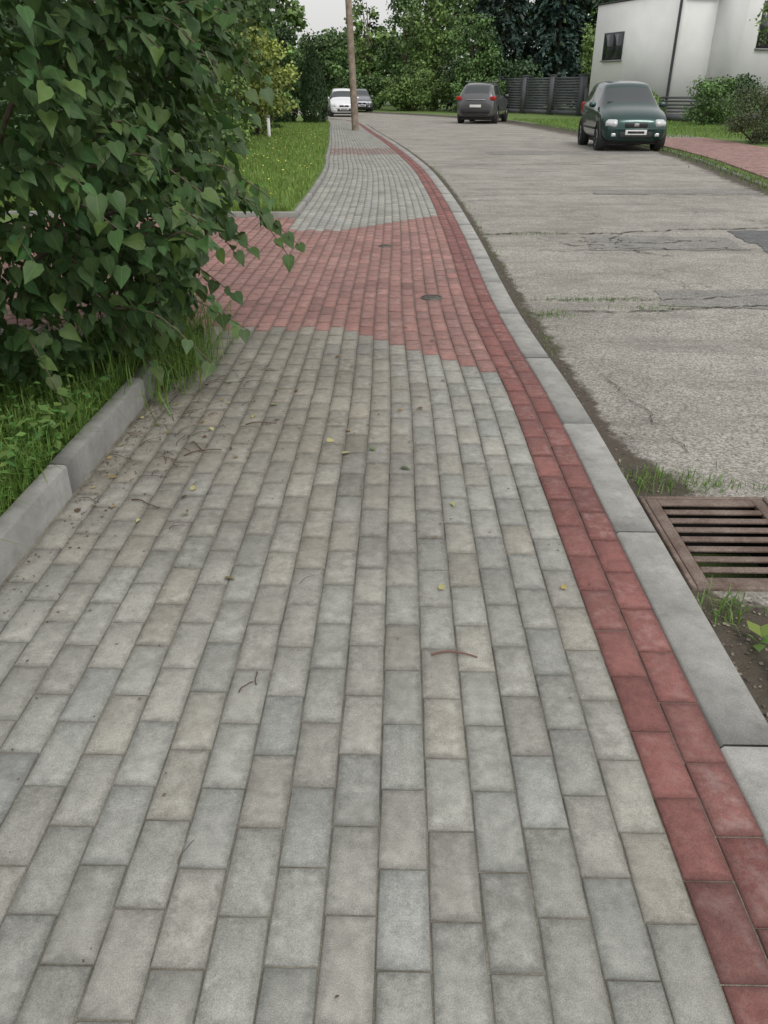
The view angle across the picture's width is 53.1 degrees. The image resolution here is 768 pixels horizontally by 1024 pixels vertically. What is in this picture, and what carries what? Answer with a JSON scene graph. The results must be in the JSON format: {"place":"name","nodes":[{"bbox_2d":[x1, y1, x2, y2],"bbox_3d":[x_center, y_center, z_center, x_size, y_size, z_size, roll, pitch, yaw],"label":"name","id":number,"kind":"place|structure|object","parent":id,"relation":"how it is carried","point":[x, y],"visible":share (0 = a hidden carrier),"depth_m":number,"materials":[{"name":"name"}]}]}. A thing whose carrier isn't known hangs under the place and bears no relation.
{"place":"outdoors","nodes":[
{"label":"outdoors","id":0,"kind":"place"},
{"bbox_2d":[0,214,18,222],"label":"garden ground","id":1,"kind":"structure","parent":0,"point":[8,218],"depth_m":9.22,"materials":[{"name":"green plant"}]},
{"bbox_2d":[0,333,177,545],"bbox_3d":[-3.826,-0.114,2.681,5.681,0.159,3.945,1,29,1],"label":"lawn grass","id":2,"kind":"structure","parent":0,"point":[82,420],"depth_m":3.25,"materials":[{"name":"green plant"}]},
{"bbox_2d":[0,324,147,495],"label":"lawn weeds","id":3,"kind":"object","parent":2,"relation":"on","point":[52,423],"visible":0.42,"depth_m":3.11,"materials":[{"name":"green plant"}]},
{"bbox_2d":[0,0,304,421],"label":"lilac bush","id":4,"kind":"object","parent":2,"relation":"on","point":[91,250],"visible":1,"depth_m":3.17,"materials":[{"name":"green plant"}]},
{"bbox_2d":[0,113,329,210],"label":"garden ground","id":5,"kind":"structure","parent":0,"point":[298,118],"depth_m":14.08,"materials":[{"name":"green plant"}]},
{"bbox_2d":[0,49,159,194],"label":"garden shrub","id":6,"kind":"object","parent":5,"relation":"on","point":[4,101],"visible":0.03,"depth_m":10.68,"materials":[{"name":"green plant"}]},
{"bbox_2d":[0,0,169,128],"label":"garden tree","id":7,"kind":"object","parent":5,"relation":"on","point":[16,26],"depth_m":14.32,"materials":[{"name":"green plant"}]},
{"bbox_2d":[0,0,285,170],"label":"garden hedge","id":8,"kind":"object","parent":5,"relation":"on","point":[6,27],"visible":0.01,"depth_m":12.86,"materials":[{"name":"green plant"}]},
{"bbox_2d":[114,65,238,158],"bbox_3d":[-3.994,-6.966,13.614,2.697,1.986,2.710,1,29,1],"label":"garden shrub","id":9,"kind":"object","parent":5,"relation":"on","point":[199,134],"visible":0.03,"depth_m":13.73,"materials":[{"name":"green plant"}]},
{"bbox_2d":[127,0,299,117],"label":"garden tree","id":10,"kind":"object","parent":5,"relation":"on","point":[251,12],"visible":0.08,"depth_m":19.87,"materials":[{"name":"green plant"}]},
{"bbox_2d":[173,75,261,151],"bbox_3d":[-4.118,-9.459,18.226,2.335,1.913,2.435,1,29,1],"label":"garden shrub","id":11,"kind":"object","parent":5,"relation":"on","point":[240,121],"visible":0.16,"depth_m":18.23,"materials":[{"name":"green plant"}]},
{"bbox_2d":[204,0,287,61],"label":"garden tree","id":12,"kind":"object","parent":5,"relation":"on","point":[268,29],"visible":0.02,"depth_m":27.45,"materials":[{"name":"green plant"}]},
{"bbox_2d":[222,21,293,127],"bbox_3d":[-4.807,-16.117,28.420,2.841,3.779,3.087,-17,33,-28],"label":"garden shrub","id":13,"kind":"object","parent":5,"relation":"on","point":[276,124],"visible":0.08,"depth_m":28.47,"materials":[{"name":"green plant"}]},
{"bbox_2d":[217,8,301,135],"bbox_3d":[-4.239,-13.581,24.001,3.034,3.572,3.262,-17,33,-28],"label":"garden shrub","id":14,"kind":"object","parent":5,"relation":"on","point":[258,41],"visible":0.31,"depth_m":23.71,"materials":[{"name":"green plant"}]},
{"bbox_2d":[266,115,270,137],"bbox_3d":[-3.566,-11.889,23.783,0.120,0.680,0.120,1,29,1],"label":"marker post","id":15,"kind":"object","parent":5,"relation":"on","point":[268,124],"visible":0.93,"depth_m":23.71,"materials":[{"name":"white paint"}]},
{"bbox_2d":[242,128,315,187],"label":"lawn flowers","id":16,"kind":"object","parent":5,"relation":"on","point":[278,150],"visible":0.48,"depth_m":16.68,"materials":[{"name":"white plant"}]},
{"bbox_2d":[270,50,297,122],"bbox_3d":[-4.497,-18.578,33.797,1.423,2.971,1.424,1,29,1],"label":"thuja","id":17,"kind":"object","parent":5,"relation":"on","point":[288,117],"visible":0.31,"depth_m":33.84,"materials":[{"name":"green plant"}]},
{"bbox_2d":[299,44,328,122],"bbox_3d":[-3.059,-18.430,33.308,1.407,3.182,1.359,1,29,1],"label":"thuja","id":18,"kind":"object","parent":5,"relation":"on","point":[315,84],"visible":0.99,"depth_m":33.06,"materials":[{"name":"green plant"}]},
{"bbox_2d":[63,0,588,83],"label":"sky","id":19,"kind":"structure","parent":0,"point":[320,14],"materials":[{"name":"white"}]},
{"bbox_2d":[0,118,767,1023],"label":"pavement","id":20,"kind":"structure","parent":0,"point":[408,908],"depth_m":1.93,"materials":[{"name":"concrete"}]},
{"bbox_2d":[0,350,170,584],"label":"lawn kerb","id":21,"kind":"structure","parent":20,"relation":"on","point":[26,525],"depth_m":2.91,"materials":[{"name":"concrete"}]},
{"bbox_2d":[27,281,267,425],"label":"tall grass","id":22,"kind":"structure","parent":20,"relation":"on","point":[185,362],"depth_m":3.98,"materials":[{"name":"green plant"}]},
{"bbox_2d":[4,211,297,223],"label":"lawn kerb","id":23,"kind":"structure","parent":20,"relation":"on","point":[290,214],"depth_m":9.41,"materials":[{"name":"concrete"}]},
{"bbox_2d":[74,325,476,863],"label":"fallen twigs","id":24,"kind":"object","parent":20,"relation":"on","point":[438,652],"depth_m":3.24,"materials":[{"name":"brown wood"}]},
{"bbox_2d":[4,301,589,997],"bbox_3d":[-0.224,-0.443,3.625,1.908,0.005,5.554,1,29,1],"label":"pavement debris","id":25,"kind":"object","parent":20,"relation":"on","point":[144,493],"visible":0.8,"depth_m":3.18,"materials":[{"name":"brown plant"}]},
{"bbox_2d":[294,119,331,215],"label":"lawn kerb","id":26,"kind":"structure","parent":20,"relation":"on","point":[300,207],"depth_m":12.42,"materials":[{"name":"concrete"}]},
{"bbox_2d":[345,0,358,130],"bbox_3d":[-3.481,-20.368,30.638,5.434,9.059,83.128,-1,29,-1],"label":"utility pole","id":27,"kind":"object","parent":20,"relation":"on","point":[352,71],"visible":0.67,"depth_m":28.50,"materials":[{"name":"brown wood"}]},
{"bbox_2d":[379,244,391,247],"bbox_3d":[0.015,-2.635,7.623,0.138,0.023,0.120,1,29,1],"label":"valve cover","id":28,"kind":"object","parent":20,"relation":"on","point":[385,245],"visible":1,"depth_m":7.61,"materials":[{"name":"metal"}]},
{"bbox_2d":[272,403,566,588],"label":"fallen leaves","id":29,"kind":"object","parent":20,"relation":"on","point":[563,586],"visible":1,"depth_m":3.14,"materials":[{"name":"plant"}]},
{"bbox_2d":[421,295,442,299],"bbox_3d":[0.356,-1.598,5.733,0.161,0.023,0.140,1,29,1],"label":"valve cover","id":30,"kind":"object","parent":20,"relation":"on","point":[431,297],"visible":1,"depth_m":5.72,"materials":[{"name":"metal"}]},
{"bbox_2d":[3,96,767,577],"bbox_3d":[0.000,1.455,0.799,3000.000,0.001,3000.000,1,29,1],"label":"ground","id":31,"kind":"structure","parent":0,"point":[711,554],"depth_m":3.07,"materials":[{"name":"brown soil"}]},
{"bbox_2d":[5,0,615,105],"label":"distant trees","id":32,"kind":"object","parent":31,"relation":"on","point":[294,12],"visible":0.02,"depth_m":80.77,"materials":[{"name":"green plant"}]},
{"bbox_2d":[292,110,767,722],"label":"road","id":33,"kind":"structure","parent":0,"point":[694,378],"depth_m":6.29,"materials":[{"name":"grey asphalt"}]},
{"bbox_2d":[328,88,358,116],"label":"parked car","id":34,"kind":"object","parent":33,"relation":"on","point":[339,101],"visible":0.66,"depth_m":45.70,"materials":[{"name":"white paint"}]},
{"bbox_2d":[357,88,372,111],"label":"parked car","id":35,"kind":"object","parent":33,"relation":"on","point":[364,101],"visible":0.52,"depth_m":55.72,"materials":[{"name":"grey paint"}]},
{"bbox_2d":[456,81,508,123],"bbox_3d":[4.933,-20.177,37.882,2.173,1.815,4.737,8,30,14],"label":"parked suv","id":36,"kind":"object","parent":33,"relation":"on","point":[482,100],"visible":0.98,"depth_m":36.08,"materials":[{"name":"grey paint"}]},
{"bbox_2d":[328,117,767,845],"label":"road kerb","id":37,"kind":"structure","parent":33,"relation":"on","point":[730,709],"depth_m":2.42,"materials":[{"name":"concrete"}]},
{"bbox_2d":[358,111,767,185],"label":"road kerb","id":38,"kind":"structure","parent":33,"relation":"on","point":[723,169],"depth_m":19.26,"materials":[{"name":"concrete"}]},
{"bbox_2d":[484,150,660,154],"bbox_3d":[4.857,-9.223,19.726,4.610,0.001,1.368,-2,29,-4],"label":"asphalt patch","id":39,"kind":"object","parent":33,"relation":"on","point":[558,152],"visible":0.99,"depth_m":19.74,"materials":[{"name":"grey asphalt"}]},
{"bbox_2d":[433,165,767,634],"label":"kerb weeds","id":40,"kind":"object","parent":33,"relation":"on","point":[714,485],"visible":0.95,"depth_m":3.12,"materials":[{"name":"green plant"}]},
{"bbox_2d":[451,163,767,450],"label":"road cracks","id":41,"kind":"object","parent":33,"relation":"on","point":[635,297],"visible":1,"depth_m":7.66,"materials":[{"name":"black asphalt"}]},
{"bbox_2d":[475,222,767,715],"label":"road grit","id":42,"kind":"object","parent":33,"relation":"on","point":[747,643],"visible":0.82,"depth_m":2.33,"materials":[{"name":"grey gravel"}]},
{"bbox_2d":[578,81,666,150],"bbox_3d":[6.535,-10.909,21.145,2.028,1.674,3.793,1,29,2],"label":"parked hatchback","id":43,"kind":"object","parent":33,"relation":"on","point":[623,112],"visible":0.98,"depth_m":20.12,"materials":[{"name":"teal paint"}]},
{"bbox_2d":[581,236,745,250],"bbox_3d":[2.887,-2.818,8.057,1.678,0.001,0.895,1,29,1],"label":"asphalt patch","id":44,"kind":"object","parent":33,"relation":"on","point":[694,244],"visible":1,"depth_m":8.03,"materials":[{"name":"grey asphalt"}]},
{"bbox_2d":[638,496,767,591],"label":"drain grate","id":45,"kind":"object","parent":33,"relation":"in","point":[684,535],"visible":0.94,"depth_m":2.80,"materials":[{"name":"metal"}]},
{"bbox_2d":[654,289,767,308],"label":"asphalt patch","id":46,"kind":"object","parent":33,"relation":"on","point":[741,298],"visible":0.98,"depth_m":5.92,"materials":[{"name":"grey asphalt"}]},
{"bbox_2d":[728,230,767,251],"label":"asphalt patch","id":47,"kind":"object","parent":33,"relation":"on","point":[760,238],"visible":1,"depth_m":8.41,"materials":[{"name":"grey asphalt"}]},
{"bbox_2d":[747,621,767,651],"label":"road weed","id":48,"kind":"object","parent":33,"relation":"on","point":[762,631],"visible":1,"depth_m":2.22,"materials":[{"name":"green plant"}]},
{"bbox_2d":[297,105,767,192],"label":"verge","id":49,"kind":"structure","parent":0,"point":[391,108],"depth_m":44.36,"materials":[{"name":"green plant"}]},
{"bbox_2d":[262,9,301,62],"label":"deciduous tree","id":50,"kind":"object","parent":49,"relation":"on","point":[285,37],"visible":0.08,"depth_m":55.95,"materials":[{"name":"green plant"}]},
{"bbox_2d":[290,26,359,102],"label":"deciduous tree","id":51,"kind":"object","parent":49,"relation":"on","point":[326,42],"visible":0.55,"depth_m":61.05,"materials":[{"name":"green plant"}]},
{"bbox_2d":[334,71,388,109],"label":"roadside shrub","id":52,"kind":"object","parent":49,"relation":"on","point":[371,82],"visible":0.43,"depth_m":61.22,"materials":[{"name":"green plant"}]},
{"bbox_2d":[344,0,380,76],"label":"birch tree","id":53,"kind":"object","parent":49,"relation":"on","point":[365,64],"visible":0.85,"depth_m":74.83,"materials":[{"name":"green plant"}]},
{"bbox_2d":[372,0,428,88],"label":"deciduous tree","id":54,"kind":"object","parent":49,"relation":"on","point":[398,62],"visible":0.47,"depth_m":67.05,"materials":[{"name":"green plant"}]},
{"bbox_2d":[376,62,452,110],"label":"roadside shrub","id":55,"kind":"object","parent":49,"relation":"on","point":[407,96],"visible":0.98,"depth_m":57.28,"materials":[{"name":"green plant"}]},
{"bbox_2d":[395,0,477,109],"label":"deciduous tree","id":56,"kind":"object","parent":49,"relation":"on","point":[427,54],"visible":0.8,"depth_m":58.20,"materials":[{"name":"green plant"}]},
{"bbox_2d":[439,9,503,95],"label":"deciduous tree","id":57,"kind":"object","parent":49,"relation":"on","point":[482,41],"visible":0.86,"depth_m":52.63,"materials":[{"name":"green plant"}]},
{"bbox_2d":[450,69,510,112],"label":"roadside shrub","id":58,"kind":"object","parent":49,"relation":"on","point":[458,88],"visible":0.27,"depth_m":52.54,"materials":[{"name":"green plant"}]},
{"bbox_2d":[444,0,549,111],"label":"spruce tree","id":59,"kind":"object","parent":49,"relation":"on","point":[513,37],"visible":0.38,"depth_m":54.51,"materials":[{"name":"green plant"}]},
{"bbox_2d":[482,55,548,108],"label":"roadside shrub","id":60,"kind":"object","parent":49,"relation":"on","point":[509,67],"visible":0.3,"depth_m":53.23,"materials":[{"name":"green plant"}]},
{"bbox_2d":[496,74,588,115],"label":"slatted fence","id":61,"kind":"object","parent":49,"relation":"on","point":[552,96],"visible":0.92,"depth_m":49.09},
{"bbox_2d":[513,0,594,109],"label":"spruce tree","id":62,"kind":"object","parent":49,"relation":"on","point":[558,33],"visible":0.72,"depth_m":53.47,"materials":[{"name":"green plant"}]},
{"bbox_2d":[546,0,618,109],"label":"spruce tree","id":63,"kind":"object","parent":49,"relation":"on","point":[593,6],"visible":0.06,"depth_m":55.23,"materials":[{"name":"green plant"}]},
{"bbox_2d":[577,19,596,86],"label":"deciduous tree","id":64,"kind":"object","parent":49,"relation":"on","point":[587,56],"visible":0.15,"depth_m":49.57,"materials":[{"name":"green plant"}]},
{"bbox_2d":[584,85,589,101],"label":"slatted fence","id":65,"kind":"object","parent":49,"relation":"on","point":[586,93],"visible":0.02,"depth_m":45.74,"materials":[{"name":"grey wood"}]},
{"bbox_2d":[510,117,757,137],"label":"verge grass","id":66,"kind":"structure","parent":49,"relation":"on","point":[673,133],"depth_m":30.94,"materials":[{"name":"green plant"}]},
{"bbox_2d":[588,0,718,110],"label":"wall","id":67,"kind":"structure","parent":49,"relation":"on","point":[648,27],"depth_m":38.79,"materials":[{"name":"white paint"}]},
{"bbox_2d":[600,60,621,61],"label":"window side sill","id":68,"kind":"structure","parent":67,"relation":"attached to","point":[610,60],"depth_m":42.25,"materials":[{"name":"grey metal"}]},
{"bbox_2d":[602,31,624,60],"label":"window side frame","id":69,"kind":"object","parent":67,"relation":"attached to","point":[623,32],"visible":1,"depth_m":41.72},
{"bbox_2d":[602,34,612,58],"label":"window side pane","id":70,"kind":"object","parent":69,"relation":"attached to","point":[608,41],"visible":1,"depth_m":42.29,"materials":[{"name":"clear glass"}]},
{"bbox_2d":[611,33,622,57],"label":"window side pane","id":71,"kind":"object","parent":69,"relation":"attached to","point":[617,43],"visible":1,"depth_m":41.57,"materials":[{"name":"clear glass"}]},
{"bbox_2d":[597,0,630,5],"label":"roof coping","id":72,"kind":"object","parent":67,"relation":"on","point":[612,2],"visible":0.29,"depth_m":41.29,"materials":[{"name":"grey"}]},
{"bbox_2d":[665,0,682,106],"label":"downspout","id":73,"kind":"object","parent":67,"relation":"attached to","point":[674,46],"visible":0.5,"depth_m":37.56,"materials":[{"name":"grey metal"}]},
{"bbox_2d":[652,91,666,112],"bbox_3d":[12.758,-19.713,37.435,1.972,1.426,2.169,1,29,1],"label":"garden shrub","id":74,"kind":"object","parent":49,"relation":"on","point":[655,95],"visible":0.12,"depth_m":37.06,"materials":[{"name":"green plant"}]},
{"bbox_2d":[657,97,766,122],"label":"garden fence","id":75,"kind":"object","parent":49,"relation":"on","point":[670,116],"visible":0.12,"depth_m":37.46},
{"bbox_2d":[680,74,753,125],"bbox_3d":[14.368,-17.766,33.239,2.980,2.027,2.691,1,29,1],"label":"garden shrub","id":76,"kind":"object","parent":49,"relation":"on","point":[713,90],"visible":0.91,"depth_m":32.93,"materials":[{"name":"green plant"}]},
{"bbox_2d":[704,0,767,113],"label":"wall wing","id":77,"kind":"structure","parent":49,"relation":"on","point":[733,53],"depth_m":36.80,"materials":[{"name":"white paint"}]},
{"bbox_2d":[755,0,767,47],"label":"window wing frame","id":78,"kind":"object","parent":77,"relation":"attached to","point":[757,42],"visible":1,"depth_m":36.36,"materials":[{"name":"black"}]},
{"bbox_2d":[758,2,767,45],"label":"window wing pane","id":79,"kind":"object","parent":78,"relation":"attached to","point":[762,43],"visible":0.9,"depth_m":36.27,"materials":[{"name":"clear glass"}]},
{"bbox_2d":[707,72,765,124],"bbox_3d":[16.239,-18.972,35.338,2.648,2.202,2.785,11,31,20],"label":"garden shrub","id":80,"kind":"object","parent":49,"relation":"on","point":[747,80],"visible":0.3,"depth_m":34.88,"materials":[{"name":"green plant"}]},
{"bbox_2d":[716,81,767,143],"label":"round shrub","id":81,"kind":"object","parent":49,"relation":"on","point":[758,131],"visible":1,"depth_m":22.43,"materials":[{"name":"green plant"}]},
{"bbox_2d":[747,93,767,117],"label":"garden shrub","id":82,"kind":"object","parent":49,"relation":"on","point":[759,108],"visible":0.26,"depth_m":34.55,"materials":[{"name":"green plant"}]},
{"bbox_2d":[749,1,767,45],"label":"garden tree","id":83,"kind":"object","parent":49,"relation":"on","point":[764,10],"visible":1,"depth_m":25.39,"materials":[{"name":"green plant"}]},
{"bbox_2d":[664,134,767,179],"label":"pavement","id":84,"kind":"structure","parent":0,"point":[753,159],"depth_m":19.41,"materials":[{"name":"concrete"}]}
]}

